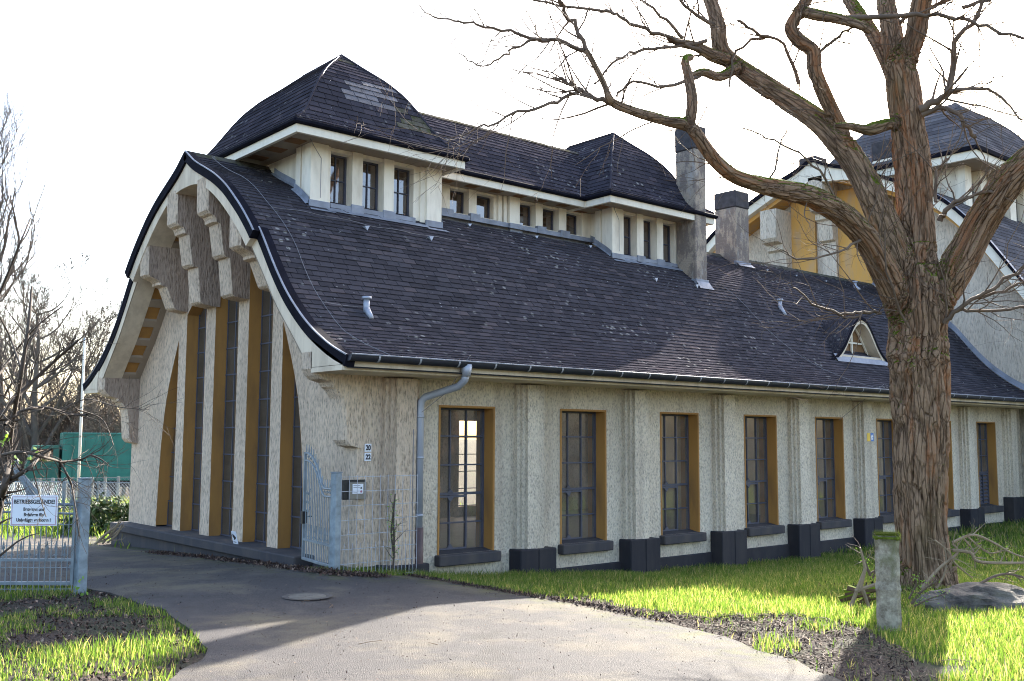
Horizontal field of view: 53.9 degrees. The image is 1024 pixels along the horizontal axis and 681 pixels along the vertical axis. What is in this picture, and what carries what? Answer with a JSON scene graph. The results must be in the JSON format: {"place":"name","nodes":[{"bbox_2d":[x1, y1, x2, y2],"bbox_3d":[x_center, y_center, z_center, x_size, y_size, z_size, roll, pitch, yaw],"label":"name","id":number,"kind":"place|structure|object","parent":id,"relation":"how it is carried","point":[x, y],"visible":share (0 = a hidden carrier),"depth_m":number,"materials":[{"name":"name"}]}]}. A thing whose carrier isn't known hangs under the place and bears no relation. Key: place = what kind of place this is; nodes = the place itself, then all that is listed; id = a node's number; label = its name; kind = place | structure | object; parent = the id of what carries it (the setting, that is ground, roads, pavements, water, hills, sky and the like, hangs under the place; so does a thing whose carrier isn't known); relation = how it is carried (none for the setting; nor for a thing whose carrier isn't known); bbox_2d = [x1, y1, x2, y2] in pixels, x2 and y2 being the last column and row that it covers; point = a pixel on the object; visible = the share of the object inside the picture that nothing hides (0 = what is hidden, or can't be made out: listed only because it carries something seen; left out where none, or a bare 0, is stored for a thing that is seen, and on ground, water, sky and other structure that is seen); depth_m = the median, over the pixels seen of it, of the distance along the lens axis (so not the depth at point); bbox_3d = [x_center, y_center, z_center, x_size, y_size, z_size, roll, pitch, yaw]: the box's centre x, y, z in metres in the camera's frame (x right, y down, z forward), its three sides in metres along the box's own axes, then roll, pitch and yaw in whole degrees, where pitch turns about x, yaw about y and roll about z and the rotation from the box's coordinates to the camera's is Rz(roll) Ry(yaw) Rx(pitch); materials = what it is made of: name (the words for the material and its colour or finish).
{"place":"outdoors","nodes":[
{"label":"outdoors","id":0,"kind":"place"},
{"bbox_2d":[231,531,237,543],"bbox_3d":[-3.647,2.592,13.237,0.008,0.170,0.140,-14,5,-41],"label":"paper notice","id":1,"kind":"object","parent":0,"point":[234,537],"visible":1,"depth_m":13.23,"materials":[{"name":"paper"}]},
{"bbox_2d":[0,495,474,548],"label":"tall grass","id":2,"kind":"structure","parent":0,"point":[21,529],"depth_m":18.57,"materials":[{"name":"green plant"}]},
{"bbox_2d":[0,532,840,680],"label":"road","id":3,"kind":"structure","parent":0,"point":[621,653],"depth_m":7.62,"materials":[{"name":"grey asphalt"}]},
{"bbox_2d":[11,460,39,494],"bbox_3d":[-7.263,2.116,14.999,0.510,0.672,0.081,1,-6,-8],"label":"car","id":4,"kind":"object","parent":3,"relation":"on","point":[23,478],"visible":0.47,"depth_m":14.97,"materials":[{"name":"metal"}]},
{"bbox_2d":[94,510,131,543],"bbox_3d":[-5.372,2.529,13.604,0.401,0.454,0.570,5,-7,-40],"label":"dry brush","id":5,"kind":"object","parent":3,"relation":"on","point":[111,531],"visible":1,"depth_m":13.59,"materials":[{"name":"brown plant"}]},
{"bbox_2d":[282,592,331,599],"bbox_3d":[-1.857,2.331,9.132,0.450,0.024,0.450,5,-7,-40],"label":"manhole cover","id":6,"kind":"object","parent":3,"relation":"on","point":[307,596],"visible":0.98,"depth_m":9.11,"materials":[{"name":"metal"}]},
{"bbox_2d":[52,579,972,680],"bbox_3d":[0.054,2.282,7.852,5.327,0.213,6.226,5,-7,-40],"label":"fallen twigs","id":7,"kind":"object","parent":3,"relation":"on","point":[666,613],"visible":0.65,"depth_m":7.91,"materials":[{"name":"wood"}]},
{"bbox_2d":[0,517,1023,680],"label":"grass","id":8,"kind":"structure","parent":0,"point":[768,579],"depth_m":9.24,"materials":[{"name":"green plant"}]},
{"bbox_2d":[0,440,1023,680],"bbox_3d":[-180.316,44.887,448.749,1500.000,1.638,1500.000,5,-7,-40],"label":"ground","id":9,"kind":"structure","parent":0,"point":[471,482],"depth_m":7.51,"materials":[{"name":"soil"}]},
{"bbox_2d":[0,403,54,494],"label":"bare tree","id":10,"kind":"object","parent":9,"relation":"on","point":[40,423],"visible":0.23,"depth_m":45.12,"materials":[{"name":"plant"}]},
{"bbox_2d":[0,482,62,508],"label":"chain link fence","id":11,"kind":"object","parent":9,"relation":"on","point":[40,490],"visible":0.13,"depth_m":20.58,"materials":[{"name":"metal"}]},
{"bbox_2d":[13,393,70,494],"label":"bare tree","id":12,"kind":"object","parent":9,"relation":"on","point":[67,424],"visible":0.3,"depth_m":45.44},
{"bbox_2d":[0,51,84,317],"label":"bare tree","id":13,"kind":"object","parent":9,"relation":"on","point":[2,185],"visible":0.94,"depth_m":46.53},
{"bbox_2d":[3,398,96,462],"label":"bare tree","id":14,"kind":"object","parent":9,"relation":"on","point":[64,427],"visible":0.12,"depth_m":46.04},
{"bbox_2d":[0,285,104,483],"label":"bare tree","id":15,"kind":"object","parent":9,"relation":"on","point":[2,407],"visible":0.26,"depth_m":47.20,"materials":[{"name":"plant"}]},
{"bbox_2d":[0,240,121,454],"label":"bare tree","id":16,"kind":"object","parent":9,"relation":"on","point":[35,433],"visible":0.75,"depth_m":44.33,"materials":[{"name":"plant"}]},
{"bbox_2d":[0,387,128,500],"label":"undergrowth","id":17,"kind":"object","parent":9,"relation":"on","point":[18,448],"visible":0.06,"depth_m":45.16,"materials":[{"name":"plant"}]},
{"bbox_2d":[17,286,120,497],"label":"bare tree","id":18,"kind":"object","parent":9,"relation":"on","point":[54,381],"visible":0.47,"depth_m":46.24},
{"bbox_2d":[10,477,129,509],"bbox_3d":[-13.490,4.852,30.826,3.726,1.388,0.100,0,-6,0],"label":"post fence","id":19,"kind":"object","parent":9,"relation":"on","point":[117,490],"visible":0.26,"depth_m":30.84,"materials":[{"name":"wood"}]},
{"bbox_2d":[22,432,131,499],"bbox_3d":[-15.673,5.199,41.087,7.720,2.840,2.425,3,-6,-27],"label":"privacy screen","id":20,"kind":"object","parent":9,"relation":"on","point":[120,470],"visible":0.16,"depth_m":39.42,"materials":[{"name":"green fabric"}]},
{"bbox_2d":[76,338,85,499],"bbox_3d":[-12.753,2.619,29.763,0.092,5.431,0.092,-3,-6,27],"label":"flagpole","id":21,"kind":"object","parent":9,"relation":"on","point":[81,418],"visible":0.57,"depth_m":29.78,"materials":[{"name":"white metal"}]},
{"bbox_2d":[73,477,91,594],"bbox_3d":[-4.091,2.038,9.564,0.100,1.457,0.100,-5,-7,41],"label":"gate post","id":22,"kind":"object","parent":9,"relation":"on","point":[81,557],"visible":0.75,"depth_m":9.55,"materials":[{"name":"metal"}]},
{"bbox_2d":[0,493,76,584],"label":"gate leaf","id":23,"kind":"object","parent":22,"relation":"attached to","point":[33,582],"visible":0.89,"depth_m":9.55,"materials":[{"name":"metal"}]},
{"bbox_2d":[0,481,76,590],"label":"fence","id":24,"kind":"object","parent":22,"relation":"attached to","point":[33,567],"visible":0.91,"depth_m":9.49,"materials":[{"name":"metal"}]},
{"bbox_2d":[10,495,57,525],"bbox_3d":[-4.514,1.607,9.510,0.445,0.285,0.012,0,-6,1],"label":"warning sign","id":25,"kind":"object","parent":24,"relation":"attached to","point":[22,510],"visible":0.91,"depth_m":9.51,"materials":[{"name":"metal"}]},
{"bbox_2d":[48,360,119,431],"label":"bare tree","id":26,"kind":"object","parent":9,"relation":"on","point":[97,401],"visible":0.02,"depth_m":49.15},
{"bbox_2d":[0,198,181,595],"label":"bare shrub","id":27,"kind":"object","parent":9,"relation":"on","point":[8,441],"visible":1,"depth_m":7.38,"materials":[{"name":"brown plant"}]},
{"bbox_2d":[66,394,120,432],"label":"bare tree","id":28,"kind":"object","parent":9,"relation":"on","point":[94,417],"visible":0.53,"depth_m":44.55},
{"bbox_2d":[59,492,128,535],"bbox_3d":[-7.706,3.327,19.005,1.560,0.926,1.479,5,-7,-40],"label":"evergreen bush","id":29,"kind":"object","parent":9,"relation":"on","point":[109,516],"visible":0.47,"depth_m":18.75,"materials":[{"name":"green plant"}]},
{"bbox_2d":[62,481,129,516],"bbox_3d":[-7.754,3.350,19.614,2.305,1.218,0.044,-1,-6,13],"label":"chain link fence","id":30,"kind":"object","parent":9,"relation":"on","point":[97,482],"visible":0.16,"depth_m":19.72,"materials":[{"name":"metal"}]},
{"bbox_2d":[70,395,126,497],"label":"bare tree","id":31,"kind":"object","parent":9,"relation":"on","point":[102,415],"visible":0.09,"depth_m":44.96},
{"bbox_2d":[329,472,342,569],"bbox_3d":[-1.900,2.107,10.818,0.096,1.382,0.096,-5,-7,41],"label":"gate post","id":32,"kind":"object","parent":9,"relation":"on","point":[335,521],"visible":0.79,"depth_m":10.80,"materials":[{"name":"metal"}]},
{"bbox_2d":[301,445,330,566],"bbox_3d":[-2.149,1.831,11.283,0.098,1.320,0.975,4,-7,-31],"label":"gate leaf","id":33,"kind":"object","parent":32,"relation":"attached to","point":[305,520],"visible":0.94,"depth_m":11.37,"materials":[{"name":"metal"}]},
{"bbox_2d":[340,474,417,573],"bbox_3d":[-1.462,2.051,11.144,1.005,1.120,0.010,5,-7,-40],"label":"fence","id":34,"kind":"object","parent":32,"relation":"attached to","point":[372,504],"visible":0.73,"depth_m":11.13,"materials":[{"name":"metal"}]},
{"bbox_2d":[0,550,1019,680],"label":"leaf litter","id":35,"kind":"object","parent":9,"relation":"on","point":[319,570],"visible":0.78,"depth_m":7.94,"materials":[{"name":"brown plant"}]},
{"bbox_2d":[82,47,1023,574],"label":"depot hall","id":36,"kind":"structure","parent":9,"relation":"on","point":[610,371],"depth_m":14.72,"materials":[{"name":"paint"}]},
{"bbox_2d":[156,342,178,525],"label":"gable window","id":37,"kind":"structure","parent":36,"relation":"in","point":[164,511],"depth_m":15.86,"materials":[{"name":"metal"}]},
{"bbox_2d":[180,306,206,531],"bbox_3d":[-4.597,0.929,15.094,0.364,3.830,0.690,5,-7,-40],"label":"gable window","id":38,"kind":"structure","parent":36,"relation":"in","point":[196,318],"depth_m":15.29,"materials":[{"name":"metal"}]},
{"bbox_2d":[209,297,238,539],"bbox_3d":[-3.917,0.756,14.313,0.364,4.030,0.740,5,-7,-40],"label":"gable window","id":39,"kind":"structure","parent":36,"relation":"in","point":[227,315],"depth_m":14.53,"materials":[{"name":"glass"}]},
{"bbox_2d":[242,268,272,546],"bbox_3d":[-3.238,0.782,13.513,0.364,3.830,0.690,5,-7,-40],"label":"gable window","id":40,"kind":"structure","parent":36,"relation":"in","point":[257,437],"depth_m":13.72,"materials":[{"name":"metal"}]},
{"bbox_2d":[277,322,302,548],"bbox_3d":[-2.610,1.186,12.733,0.364,2.880,0.650,5,-7,-40],"label":"gable window","id":41,"kind":"structure","parent":36,"relation":"in","point":[290,506],"depth_m":12.92,"materials":[{"name":"metal"}]},
{"bbox_2d":[330,154,346,204],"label":"lantern window","id":42,"kind":"structure","parent":36,"relation":"in","point":[337,178],"depth_m":14.20,"materials":[{"name":"glass"}]},
{"bbox_2d":[341,479,366,499],"bbox_3d":[-1.781,1.685,11.371,0.290,0.220,0.078,5,-7,-40],"label":"letter box","id":43,"kind":"object","parent":36,"relation":"attached to","point":[359,494],"visible":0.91,"depth_m":11.33,"materials":[{"name":"black paint"}]},
{"bbox_2d":[348,482,366,499],"bbox_3d":[-1.745,1.697,11.372,0.228,0.193,0.019,5,-7,-40],"label":"door","id":44,"kind":"structure","parent":43,"relation":"in","point":[352,496],"depth_m":11.36,"materials":[{"name":"metal"}]},
{"bbox_2d":[364,453,370,460],"bbox_3d":[-1.652,1.335,11.542,0.090,0.092,0.013,5,-7,-40],"label":"house number","id":45,"kind":"object","parent":36,"relation":"attached to","point":[367,456],"visible":1,"depth_m":11.53,"materials":[{"name":"ceramic"}]},
{"bbox_2d":[364,444,370,451],"bbox_3d":[-1.652,1.231,11.552,0.090,0.092,0.013,5,-7,-40],"label":"house number","id":46,"kind":"object","parent":36,"relation":"attached to","point":[367,447],"visible":1,"depth_m":11.54,"materials":[{"name":"ceramic"}]},
{"bbox_2d":[362,161,377,209],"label":"lantern window","id":47,"kind":"structure","parent":36,"relation":"in","point":[369,194],"depth_m":14.55,"materials":[{"name":"glass"}]},
{"bbox_2d":[383,494,404,567],"bbox_3d":[-1.248,1.971,10.495,0.262,0.803,0.356,-4,-7,39],"label":"climbing ivy","id":48,"kind":"object","parent":36,"relation":"attached to","point":[393,540],"visible":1,"depth_m":10.49,"materials":[{"name":"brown plant"}]},
{"bbox_2d":[394,168,409,215],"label":"lantern window","id":49,"kind":"structure","parent":36,"relation":"in","point":[401,195],"depth_m":14.90,"materials":[{"name":"glass"}]},
{"bbox_2d":[450,190,463,213],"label":"lantern window","id":50,"kind":"structure","parent":36,"relation":"in","point":[458,198],"depth_m":16.30,"materials":[{"name":"glass"}]},
{"bbox_2d":[434,405,500,566],"bbox_3d":[-0.633,1.783,12.532,0.960,1.930,0.440,5,-7,-40],"label":"window","id":51,"kind":"structure","parent":36,"relation":"in","point":[485,445],"depth_m":12.70,"materials":[{"name":"metal"}]},
{"bbox_2d":[477,196,489,218],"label":"lantern window","id":52,"kind":"structure","parent":36,"relation":"in","point":[483,203],"depth_m":16.65,"materials":[{"name":"glass"}]},
{"bbox_2d":[520,204,529,225],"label":"lantern window","id":53,"kind":"structure","parent":36,"relation":"in","point":[524,210],"depth_m":17.24,"materials":[{"name":"glass"}]},
{"bbox_2d":[543,209,552,230],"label":"lantern window","id":54,"kind":"structure","parent":36,"relation":"in","point":[547,214],"depth_m":17.59,"materials":[{"name":"glass"}]},
{"bbox_2d":[566,214,575,234],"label":"lantern window","id":55,"kind":"structure","parent":36,"relation":"in","point":[570,219],"depth_m":17.95,"materials":[{"name":"glass"}]},
{"bbox_2d":[558,409,613,554],"bbox_3d":[0.906,1.917,13.842,0.960,1.930,0.440,5,-7,-40],"label":"window","id":56,"kind":"structure","parent":36,"relation":"in","point":[597,450],"depth_m":14.03,"materials":[{"name":"metal"}]},
{"bbox_2d":[624,216,630,254],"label":"lantern window","id":57,"kind":"structure","parent":36,"relation":"in","point":[627,243],"depth_m":18.04,"materials":[{"name":"glass"}]},
{"bbox_2d":[643,220,649,257],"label":"lantern window","id":58,"kind":"structure","parent":36,"relation":"in","point":[646,224],"depth_m":18.39,"materials":[{"name":"glass"}]},
{"bbox_2d":[663,225,669,261],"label":"lantern window","id":59,"kind":"structure","parent":36,"relation":"in","point":[666,229],"depth_m":18.73,"materials":[{"name":"glass"}]},
{"bbox_2d":[659,412,706,544],"bbox_3d":[2.445,2.051,15.151,0.960,1.930,0.440,5,-7,-40],"label":"window","id":60,"kind":"structure","parent":36,"relation":"in","point":[689,422],"depth_m":15.35,"materials":[{"name":"glass"}]},
{"bbox_2d":[744,414,784,536],"bbox_3d":[3.983,2.186,16.461,0.960,1.930,0.440,5,-7,-40],"label":"window","id":61,"kind":"structure","parent":36,"relation":"in","point":[768,464],"depth_m":16.68,"materials":[{"name":"glass"}]},
{"bbox_2d":[815,417,851,529],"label":"window","id":62,"kind":"structure","parent":36,"relation":"in","point":[834,486],"depth_m":18.00,"materials":[{"name":"glass"}]},
{"bbox_2d":[867,433,873,440],"bbox_3d":[6.519,1.759,18.311,0.220,0.150,0.012,5,-7,-40],"label":"badge","id":63,"kind":"object","parent":36,"relation":"attached to","point":[870,436],"visible":1,"depth_m":18.31,"materials":[{"name":"ceramic"}]},
{"bbox_2d":[876,418,895,523],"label":"window","id":64,"kind":"structure","parent":36,"relation":"in","point":[888,516],"depth_m":19.32,"materials":[{"name":"metal"}]},
{"bbox_2d":[947,421,959,516],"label":"window","id":65,"kind":"structure","parent":36,"relation":"in","point":[950,499],"depth_m":20.57,"materials":[{"name":"wood"}]},
{"bbox_2d":[976,422,1003,512],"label":"window","id":66,"kind":"structure","parent":36,"relation":"in","point":[987,430],"depth_m":21.94,"materials":[{"name":"metal"}]},
{"bbox_2d":[339,0,1023,589],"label":"bare tree","id":67,"kind":"object","parent":9,"relation":"on","point":[921,286],"visible":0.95,"depth_m":11.03,"materials":[{"name":"brown plant"}]},
{"bbox_2d":[838,585,875,605],"bbox_3d":[3.325,2.471,9.562,0.432,0.288,0.130,-1,-6,15],"label":"broken stump","id":68,"kind":"object","parent":9,"relation":"on","point":[849,592],"visible":0.47,"depth_m":9.54,"materials":[{"name":"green plant"}]},
{"bbox_2d":[849,547,874,607],"bbox_3d":[3.252,2.207,9.200,0.340,0.628,0.078,0,-6,1],"label":"fallen branch","id":69,"kind":"object","parent":9,"relation":"on","point":[860,587],"visible":0.74,"depth_m":9.19,"materials":[{"name":"wood"}]},
{"bbox_2d":[706,103,1023,496],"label":"second hall","id":70,"kind":"structure","parent":9,"relation":"on","point":[971,330],"depth_m":25.75,"materials":[{"name":"paint"}]},
{"bbox_2d":[848,533,903,578],"bbox_3d":[3.577,2.107,9.806,0.621,0.422,0.346,0,-6,1],"label":"leafy spray","id":71,"kind":"object","parent":9,"relation":"on","point":[870,573],"visible":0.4,"depth_m":9.79,"materials":[{"name":"plant"}]},
{"bbox_2d":[872,529,901,631],"bbox_3d":[3.026,2.090,8.095,0.241,1.134,0.236,-2,-5,18],"label":"concrete bollard","id":72,"kind":"object","parent":9,"relation":"on","point":[888,587],"visible":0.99,"depth_m":8.03,"materials":[{"name":"grey concrete"}]},
{"bbox_2d":[908,563,950,609],"bbox_3d":[3.875,2.245,9.194,0.475,0.457,0.280,2,-6,-19],"label":"leafy spray","id":73,"kind":"object","parent":9,"relation":"on","point":[920,592],"visible":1,"depth_m":9.19,"materials":[{"name":"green plant"}]},
{"bbox_2d":[914,582,1023,612],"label":"boulder","id":74,"kind":"object","parent":9,"relation":"on","point":[969,595],"visible":0.59,"depth_m":9.40,"materials":[{"name":"grey stone"}]},
{"bbox_2d":[980,566,1023,585],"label":"fallen branch","id":75,"kind":"object","parent":74,"relation":"on","point":[1019,577],"visible":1,"depth_m":9.59,"materials":[{"name":"wood"}]},
{"bbox_2d":[920,531,1023,588],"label":"fallen branch","id":76,"kind":"object","parent":9,"relation":"on","point":[951,558],"visible":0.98,"depth_m":10.29,"materials":[{"name":"brown wood"}]},
{"bbox_2d":[951,521,1023,568],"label":"leafy spray","id":77,"kind":"object","parent":76,"relation":"attached to","point":[982,537],"visible":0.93,"depth_m":10.39,"materials":[{"name":"plant"}]},
{"bbox_2d":[0,0,1023,439],"label":"sky","id":78,"kind":"structure","parent":0,"point":[122,84],"materials":[{"name":"white"}]}
]}

